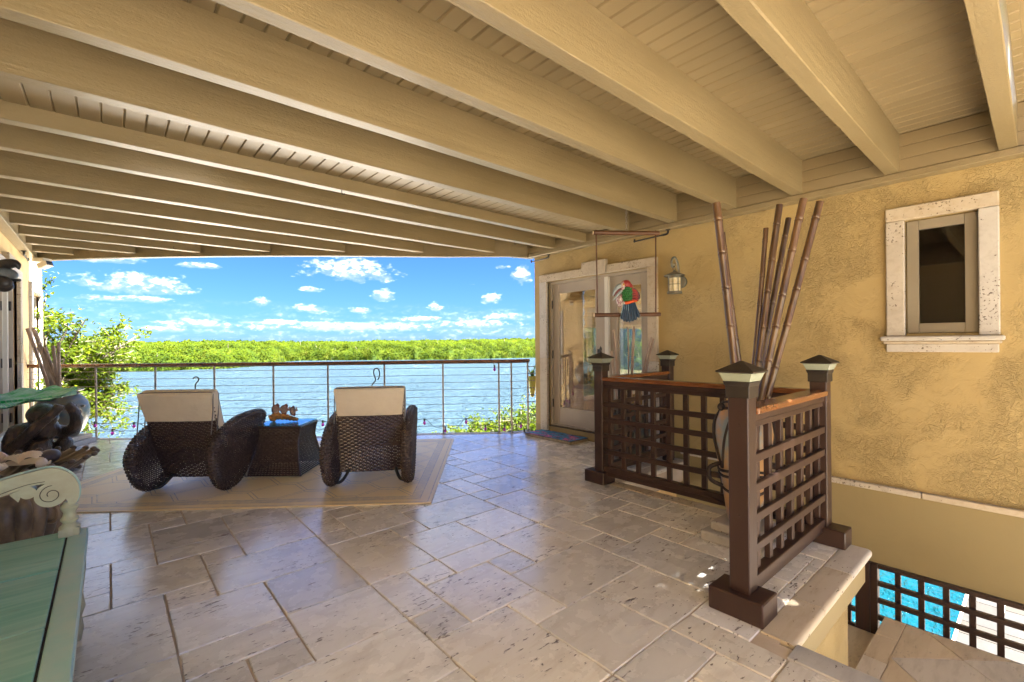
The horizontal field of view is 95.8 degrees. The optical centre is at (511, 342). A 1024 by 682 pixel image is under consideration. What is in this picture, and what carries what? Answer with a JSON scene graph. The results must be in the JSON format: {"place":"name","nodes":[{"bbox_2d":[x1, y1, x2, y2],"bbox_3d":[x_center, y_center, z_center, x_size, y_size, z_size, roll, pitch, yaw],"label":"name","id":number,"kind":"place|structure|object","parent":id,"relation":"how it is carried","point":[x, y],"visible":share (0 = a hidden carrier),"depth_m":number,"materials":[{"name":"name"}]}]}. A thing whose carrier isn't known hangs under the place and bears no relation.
{"place":"outdoors","nodes":[
{"label":"outdoors","id":0,"kind":"place"},
{"bbox_2d":[42,257,641,342],"label":"sky","id":1,"kind":"structure","parent":0,"point":[350,299],"materials":[{"name":"blue"}]},
{"bbox_2d":[80,357,634,437],"bbox_3d":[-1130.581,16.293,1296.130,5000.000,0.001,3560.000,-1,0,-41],"label":"water","id":2,"kind":"structure","parent":0,"point":[479,381],"depth_m":59.36,"materials":[{"name":"blue liquid"}]},
{"bbox_2d":[48,337,640,370],"bbox_3d":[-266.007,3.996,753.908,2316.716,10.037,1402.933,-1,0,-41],"label":"mangrove forest","id":3,"kind":"object","parent":2,"relation":"on","point":[208,351],"visible":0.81,"depth_m":156.54,"materials":[{"name":"green plant"}]},
{"bbox_2d":[432,418,486,432],"bbox_3d":[-1.432,3.845,14.748,3.141,3.225,3.055,-1,0,-10],"label":"mangrove tree","id":4,"kind":"object","parent":2,"relation":"on","point":[453,430],"visible":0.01,"depth_m":14.67,"materials":[{"name":"green plant"}]},
{"bbox_2d":[454,405,535,432],"bbox_3d":[-0.221,3.664,14.010,3.653,3.605,3.585,-1,0,-41],"label":"mangrove tree","id":5,"kind":"object","parent":2,"relation":"on","point":[481,428],"visible":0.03,"depth_m":13.78,"materials":[{"name":"green plant"}]},
{"bbox_2d":[476,394,535,431],"bbox_3d":[0.771,3.473,14.663,4.014,3.922,3.552,-1,0,-41],"label":"mangrove tree","id":6,"kind":"object","parent":2,"relation":"on","point":[532,419],"visible":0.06,"depth_m":13.87,"materials":[{"name":"green plant"}]},
{"bbox_2d":[73,430,883,681],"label":"deck floor","id":7,"kind":"structure","parent":0,"point":[518,556],"depth_m":2.35,"materials":[{"name":"stone"}]},
{"bbox_2d":[0,484,66,543],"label":"ribbed pot","id":8,"kind":"object","parent":7,"relation":"on","point":[22,519],"visible":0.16,"depth_m":2.30,"materials":[{"name":"brown"}]},
{"bbox_2d":[0,445,99,477],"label":"shell bowl","id":9,"kind":"object","parent":8,"relation":"on","point":[70,457],"visible":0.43,"depth_m":2.60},
{"bbox_2d":[0,463,7,471],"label":"sea shell","id":10,"kind":"object","parent":9,"relation":"in","point":[3,466],"visible":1,"depth_m":2.30},
{"bbox_2d":[0,452,8,463],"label":"sea shell","id":11,"kind":"object","parent":9,"relation":"in","point":[3,455],"visible":0.73,"depth_m":2.53},
{"bbox_2d":[1,454,24,465],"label":"sea shell","id":12,"kind":"object","parent":9,"relation":"in","point":[14,461],"visible":0.51,"depth_m":2.47},
{"bbox_2d":[35,458,50,467],"bbox_3d":[-2.472,0.633,2.431,0.077,0.056,0.048,-1,0,-22],"label":"sea shell","id":13,"kind":"object","parent":9,"relation":"in","point":[41,462],"visible":0.84,"depth_m":2.42},
{"bbox_2d":[16,450,43,465],"bbox_3d":[-2.539,0.600,2.432,0.146,0.051,0.095,-1,14,15],"label":"sea shell","id":14,"kind":"object","parent":13,"relation":"on","point":[34,456],"visible":1,"depth_m":2.42},
{"bbox_2d":[39,449,61,461],"bbox_3d":[-2.590,0.633,2.591,0.091,0.072,0.114,-1,0,-20],"label":"sea shell","id":15,"kind":"object","parent":9,"relation":"in","point":[52,455],"visible":0.66,"depth_m":2.57},
{"bbox_2d":[1,402,82,471],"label":"monkey statue","id":16,"kind":"object","parent":7,"relation":"on","point":[42,427],"visible":0.66,"depth_m":4.39,"materials":[{"name":"metal"}]},
{"bbox_2d":[0,385,77,408],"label":"leaf dish","id":17,"kind":"object","parent":16,"relation":"on","point":[16,397],"visible":1,"depth_m":4.55,"materials":[{"name":"green ceramic"}]},
{"bbox_2d":[0,466,88,681],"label":"bench","id":18,"kind":"object","parent":7,"relation":"on","point":[42,600],"visible":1,"depth_m":1.53,"materials":[{"name":"green paint"}]},
{"bbox_2d":[74,437,96,445],"bbox_3d":[-5.648,1.264,5.811,0.470,0.056,0.470,-1,0,-11],"label":"stone slab","id":19,"kind":"object","parent":7,"relation":"on","point":[84,441],"depth_m":5.88,"materials":[{"name":"stone"}]},
{"bbox_2d":[53,433,91,441],"bbox_3d":[-5.649,1.207,5.811,0.410,0.056,0.410,-1,0,-11],"label":"stone slab","id":20,"kind":"object","parent":19,"relation":"on","point":[80,436],"depth_m":5.87,"materials":[{"name":"stone"}]},
{"bbox_2d":[31,388,89,438],"bbox_3d":[-5.663,0.881,5.806,0.548,0.595,0.555,-1,0,-41],"label":"urn","id":21,"kind":"object","parent":20,"relation":"on","point":[80,401],"visible":0.18,"depth_m":5.75,"materials":[{"name":"grey metal"}]},
{"bbox_2d":[25,328,49,386],"bbox_3d":[-5.890,0.310,5.794,0.423,0.989,0.047,-1,0,5],"label":"bamboo pole","id":22,"kind":"object","parent":21,"relation":"in","point":[38,358],"visible":0.82,"depth_m":5.79,"materials":[{"name":"brown wood"}]},
{"bbox_2d":[31,327,51,385],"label":"bamboo pole","id":23,"kind":"object","parent":21,"relation":"in","point":[33,329],"visible":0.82,"depth_m":5.78,"materials":[{"name":"brown wood"}]},
{"bbox_2d":[33,330,56,385],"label":"bamboo pole","id":24,"kind":"object","parent":21,"relation":"in","point":[44,357],"visible":0.67,"depth_m":5.78,"materials":[{"name":"brown wood"}]},
{"bbox_2d":[43,347,57,385],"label":"bamboo pole","id":25,"kind":"object","parent":21,"relation":"in","point":[46,351],"visible":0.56,"depth_m":5.80,"materials":[{"name":"brown wood"}]},
{"bbox_2d":[51,346,57,384],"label":"bamboo pole","id":26,"kind":"object","parent":21,"relation":"in","point":[53,350],"visible":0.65,"depth_m":5.80,"materials":[{"name":"brown wood"}]},
{"bbox_2d":[57,342,61,386],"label":"bamboo pole","id":27,"kind":"object","parent":21,"relation":"in","point":[59,364],"visible":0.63,"depth_m":5.80,"materials":[{"name":"wood"}]},
{"bbox_2d":[76,439,453,512],"bbox_3d":[-2.325,1.256,4.694,3.280,0.011,2.400,-1,0,-3],"label":"area rug","id":28,"kind":"object","parent":7,"relation":"on","point":[113,491],"visible":0.51,"depth_m":3.90,"materials":[{"name":"beige fabric"}]},
{"bbox_2d":[122,389,273,491],"bbox_3d":[-2.771,0.824,4.417,0.749,0.870,1.462,-1,0,-1],"label":"lounge chair","id":29,"kind":"object","parent":28,"relation":"on","point":[180,422],"visible":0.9,"depth_m":3.87,"materials":[{"name":"wicker"}]},
{"bbox_2d":[244,418,319,476],"bbox_3d":[-2.229,1.016,4.582,0.529,0.468,0.567,-1,0,0],"label":"side table","id":30,"kind":"object","parent":28,"relation":"on","point":[293,443],"visible":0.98,"depth_m":4.39,"materials":[{"name":"wicker"}]},
{"bbox_2d":[268,403,298,420],"bbox_3d":[-2.269,0.691,4.602,0.289,0.179,0.088,-1,0,-5],"label":"fish ornament","id":31,"kind":"object","parent":30,"relation":"on","point":[276,410],"visible":1,"depth_m":4.59,"materials":[{"name":"red"}]},
{"bbox_2d":[319,386,417,486],"bbox_3d":[-1.311,0.817,4.540,0.749,0.856,1.462,-1,0,-8],"label":"lounge chair","id":32,"kind":"object","parent":28,"relation":"on","point":[367,419],"visible":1,"depth_m":4.07,"materials":[{"name":"wicker"}]},
{"bbox_2d":[27,359,534,438],"bbox_3d":[-3.111,0.764,6.262,6.874,1.012,0.272,-1,0,-2],"label":"cable railing","id":33,"kind":"object","parent":7,"relation":"on","point":[273,364],"visible":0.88,"depth_m":6.20,"materials":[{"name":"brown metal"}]},
{"bbox_2d":[81,359,524,434],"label":"string lights","id":34,"kind":"object","parent":33,"relation":"hanging from","point":[322,424],"visible":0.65,"depth_m":6.27,"materials":[{"name":"purple glass"}]},
{"bbox_2d":[371,368,379,385],"bbox_3d":[-1.849,0.498,6.209,0.162,0.327,0.017,-1,0,0],"label":"plant hook","id":35,"kind":"object","parent":33,"relation":"attached to","point":[374,376],"visible":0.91,"depth_m":6.20,"materials":[{"name":"black metal"}]},
{"bbox_2d":[525,429,587,444],"bbox_3d":[0.561,1.212,5.980,0.339,0.040,0.809,-1,0,-41],"label":"doormat","id":36,"kind":"object","parent":7,"relation":"on","point":[564,438],"visible":1,"depth_m":5.88,"materials":[{"name":"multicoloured fabric"}]},
{"bbox_2d":[614,403,649,458],"bbox_3d":[1.223,0.950,4.961,0.509,0.553,0.509,-1,0,-41],"label":"urn","id":37,"kind":"object","parent":7,"relation":"on","point":[633,433],"visible":0.12,"depth_m":4.76,"materials":[{"name":"ceramic"}]},
{"bbox_2d":[610,351,617,398],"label":"bamboo pole","id":38,"kind":"object","parent":37,"relation":"in","point":[613,372],"visible":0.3,"depth_m":4.90,"materials":[{"name":"brown wood"}]},
{"bbox_2d":[612,330,618,374],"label":"bamboo pole","id":39,"kind":"object","parent":37,"relation":"in","point":[615,352],"visible":0.48,"depth_m":4.90,"materials":[{"name":"brown wood"}]},
{"bbox_2d":[627,327,628,372],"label":"bamboo pole","id":40,"kind":"object","parent":37,"relation":"in","point":[628,346],"visible":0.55,"depth_m":4.90,"materials":[{"name":"brown wood"}]},
{"bbox_2d":[631,326,634,392],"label":"bamboo pole","id":41,"kind":"object","parent":37,"relation":"in","point":[633,346],"visible":0.45,"depth_m":4.89,"materials":[{"name":"brown wood"}]},
{"bbox_2d":[634,337,652,404],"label":"bamboo pole","id":42,"kind":"object","parent":37,"relation":"in","point":[647,353],"visible":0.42,"depth_m":4.89,"materials":[{"name":"brown wood"}]},
{"bbox_2d":[641,339,653,393],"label":"bamboo pole","id":43,"kind":"object","parent":37,"relation":"in","point":[649,355],"visible":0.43,"depth_m":4.89,"materials":[{"name":"brown wood"}]},
{"bbox_2d":[585,346,851,629],"bbox_3d":[1.349,0.625,3.463,1.216,1.205,2.873,-1,0,-8],"label":"lattice balustrade","id":44,"kind":"object","parent":7,"relation":"on","point":[740,592],"visible":1,"depth_m":2.71,"materials":[{"name":"brown paint"}]},
{"bbox_2d":[700,525,786,557],"bbox_3d":[1.441,1.195,2.872,0.380,0.058,0.380,-1,0,-41],"label":"stone slab","id":45,"kind":"object","parent":7,"relation":"on","point":[707,533],"depth_m":2.82,"materials":[{"name":"stone"}]},
{"bbox_2d":[711,512,775,535],"bbox_3d":[1.440,1.137,2.872,0.290,0.057,0.290,-1,0,-41],"label":"stone slab","id":46,"kind":"object","parent":45,"relation":"on","point":[720,523],"depth_m":2.85,"materials":[{"name":"stone"}]},
{"bbox_2d":[706,400,774,521],"bbox_3d":[1.436,0.730,2.872,0.349,0.755,0.340,-1,0,-41],"label":"floor pot","id":47,"kind":"object","parent":46,"relation":"on","point":[720,430],"visible":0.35,"depth_m":2.84,"materials":[{"name":"grey ceramic"}]},
{"bbox_2d":[712,202,737,363],"bbox_3d":[1.347,-0.099,2.856,0.206,1.536,0.056,-1,0,-2],"label":"bamboo pole","id":48,"kind":"object","parent":47,"relation":"in","point":[724,272],"visible":0.55,"depth_m":2.84,"materials":[{"name":"brown wood"}]},
{"bbox_2d":[724,232,740,360],"bbox_3d":[1.407,-0.012,2.896,0.193,1.361,0.036,-1,0,3],"label":"bamboo pole","id":49,"kind":"object","parent":47,"relation":"in","point":[737,341],"visible":0.22,"depth_m":2.88,"materials":[{"name":"brown wood"}]},
{"bbox_2d":[752,228,768,364],"bbox_3d":[1.544,-0.032,2.928,0.202,1.398,0.034,-1,0,-14],"label":"bamboo pole","id":50,"kind":"object","parent":47,"relation":"in","point":[762,275],"visible":0.55,"depth_m":2.93,"materials":[{"name":"brown wood"}]},
{"bbox_2d":[755,204,782,400],"bbox_3d":[1.572,-0.100,2.894,0.264,1.535,0.049,-1,0,-5],"label":"bamboo pole","id":51,"kind":"object","parent":47,"relation":"in","point":[768,283],"visible":0.66,"depth_m":2.88,"materials":[{"name":"brown wood"}]},
{"bbox_2d":[757,217,790,397],"bbox_3d":[1.630,-0.068,2.952,0.354,1.472,0.041,-1,0,-11],"label":"bamboo pole","id":52,"kind":"object","parent":47,"relation":"in","point":[779,265],"visible":0.56,"depth_m":2.95,"materials":[{"name":"brown wood"}]},
{"bbox_2d":[757,198,806,400],"bbox_3d":[1.576,-0.090,2.755,0.340,1.518,0.046,-1,0,13],"label":"bamboo pole","id":53,"kind":"object","parent":47,"relation":"in","point":[792,249],"visible":0.76,"depth_m":2.73,"materials":[{"name":"brown wood"}]},
{"bbox_2d":[765,200,823,398],"bbox_3d":[1.655,-0.091,2.798,0.448,1.521,0.046,-1,0,5],"label":"bamboo pole","id":54,"kind":"object","parent":47,"relation":"in","point":[804,261],"visible":0.74,"depth_m":2.78,"materials":[{"name":"brown wood"}]},
{"bbox_2d":[534,157,1023,603],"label":"house","id":55,"kind":"structure","parent":7,"relation":"on","point":[909,313],"depth_m":3.58,"materials":[{"name":"yellow paint"}]},
{"bbox_2d":[0,0,1023,260],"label":"porch roof","id":56,"kind":"structure","parent":55,"relation":"attached to","point":[278,128],"depth_m":2.82,"materials":[{"name":"beige paint"}]},
{"bbox_2d":[32,258,53,268],"bbox_3d":[-6.239,-1.053,6.160,0.192,0.141,0.120,-1,0,0],"label":"floodlight","id":57,"kind":"object","parent":56,"relation":"attached to","point":[44,263],"visible":1,"depth_m":6.11,"materials":[{"name":"beige plastic"}]},
{"bbox_2d":[592,211,660,316],"bbox_3d":[1.070,-0.756,4.324,0.625,1.028,0.043,-1,0,0],"label":"hanging perch","id":58,"kind":"object","parent":56,"relation":"hanging from","point":[626,232],"visible":0.94,"depth_m":4.31,"materials":[{"name":"brown wood"}]},
{"bbox_2d":[612,280,639,321],"bbox_3d":[1.067,-0.389,4.309,0.264,0.395,0.109,-1,0,0],"label":"carved bird","id":59,"kind":"object","parent":58,"relation":"attached to","point":[628,298],"visible":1,"depth_m":4.27},
{"bbox_2d":[526,365,535,396],"bbox_3d":[0.308,0.534,6.620,0.157,0.486,0.241,-1,0,18],"label":"hanging planter","id":60,"kind":"object","parent":55,"relation":"attached to","point":[532,383],"visible":0.74,"depth_m":6.58,"materials":[{"name":"ceramic"}]},
{"bbox_2d":[531,254,549,262],"bbox_3d":[0.384,-1.154,6.347,0.051,0.068,0.380,-1,0,-41],"label":"pipe bracket","id":61,"kind":"object","parent":55,"relation":"attached to","point":[541,259],"visible":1,"depth_m":6.31,"materials":[{"name":"beige metal"}]},
{"bbox_2d":[553,272,647,429],"bbox_3d":[1.075,0.147,5.784,0.045,1.895,1.495,-1,0,-41],"label":"glazed door","id":62,"kind":"structure","parent":55,"relation":"in","point":[562,415],"depth_m":5.88,"materials":[{"name":"beige paint"}]},
{"bbox_2d":[583,372,634,400],"bbox_3d":[1.747,-0.002,7.642,1.920,1.750,0.060,-1,0,-41],"label":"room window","id":63,"kind":"structure","parent":55,"relation":"in","point":[589,397],"depth_m":7.11,"materials":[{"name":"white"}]},
{"bbox_2d":[633,229,669,242],"bbox_3d":[1.518,-1.165,5.055,0.051,0.068,0.460,-1,0,-41],"label":"pipe bracket","id":64,"kind":"object","parent":55,"relation":"attached to","point":[664,234],"visible":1,"depth_m":5.01,"materials":[{"name":"beige metal"}]},
{"bbox_2d":[664,256,686,293],"bbox_3d":[1.685,-0.698,4.771,0.244,0.386,0.208,-1,0,-41],"label":"wall lantern","id":65,"kind":"object","parent":55,"relation":"attached to","point":[677,281],"depth_m":4.72,"materials":[{"name":"glass"}]},
{"bbox_2d":[906,211,978,332],"bbox_3d":[3.142,-0.495,3.382,0.050,0.842,0.384,-1,0,-41],"label":"window","id":66,"kind":"structure","parent":55,"relation":"in","point":[971,324],"depth_m":3.34,"materials":[{"name":"paint"}]},
{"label":"stair step","id":67,"kind":"structure","parent":7,"relation":"attached to","visible":0},
{"bbox_2d":[848,624,874,668],"bbox_3d":[2.326,2.383,3.278,1.220,0.200,0.300,-1,0,-41],"label":"stair step","id":68,"kind":"object","parent":67,"relation":"on","point":[859,641],"visible":0.12,"depth_m":3.51,"materials":[{"name":"beige stone"}]},
{"bbox_2d":[852,569,964,638],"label":"pool water","id":69,"kind":"structure","parent":0,"point":[956,597],"depth_m":7.41,"materials":[{"name":"blue liquid"}]},
{"bbox_2d":[856,617,1023,681],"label":"stair landing","id":70,"kind":"object","parent":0,"point":[896,651],"visible":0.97,"depth_m":3.07,"materials":[{"name":"stone"}]},
{"bbox_2d":[848,561,1023,664],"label":"trellis","id":71,"kind":"object","parent":70,"relation":"attached to","point":[866,608],"visible":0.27,"depth_m":3.41,"materials":[{"name":"brown paint"}]},
{"bbox_2d":[952,594,1023,663],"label":"pool terrace","id":72,"kind":"structure","parent":0,"point":[1011,633],"depth_m":6.73,"materials":[{"name":"tile"}]},
{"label":"ground","id":73,"kind":"structure","parent":0,"visible":0},
{"bbox_2d":[0,232,43,451],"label":"house","id":74,"kind":"structure","parent":73,"relation":"on","point":[21,301],"depth_m":5.58,"materials":[{"name":"paint"}]},
{"bbox_2d":[0,292,9,451],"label":"glazed door","id":75,"kind":"structure","parent":74,"relation":"in","point":[4,320],"depth_m":5.38,"materials":[{"name":"white wood"}]},
{"bbox_2d":[0,259,20,291],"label":"wall lantern","id":76,"kind":"object","parent":74,"relation":"attached to","point":[9,275],"visible":1,"depth_m":2.48,"materials":[{"name":"black metal"}]},
{"bbox_2d":[21,250,29,260],"bbox_3d":[-6.119,-1.092,5.823,0.051,0.068,0.460,-1,0,-41],"label":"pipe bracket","id":77,"kind":"object","parent":74,"relation":"attached to","point":[23,253],"visible":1,"depth_m":5.68,"materials":[{"name":"beige metal"}]},
{"bbox_2d":[583,326,641,395],"bbox_3d":[2.916,1.482,11.962,4.101,5.677,3.421,-1,0,-41],"label":"garden tree","id":78,"kind":"object","parent":73,"relation":"on","point":[589,388],"visible":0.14,"depth_m":11.64,"materials":[{"name":"green plant"}]},
{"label":"garden terrace","id":79,"kind":"structure","parent":0,"visible":0},
{"bbox_2d":[34,271,151,437],"bbox_3d":[-8.057,1.644,7.887,3.146,5.760,2.521,-1,0,-41],"label":"mangrove tree","id":80,"kind":"object","parent":79,"relation":"on","point":[93,349],"visible":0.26,"depth_m":8.03,"materials":[{"name":"green plant"}]}
]}

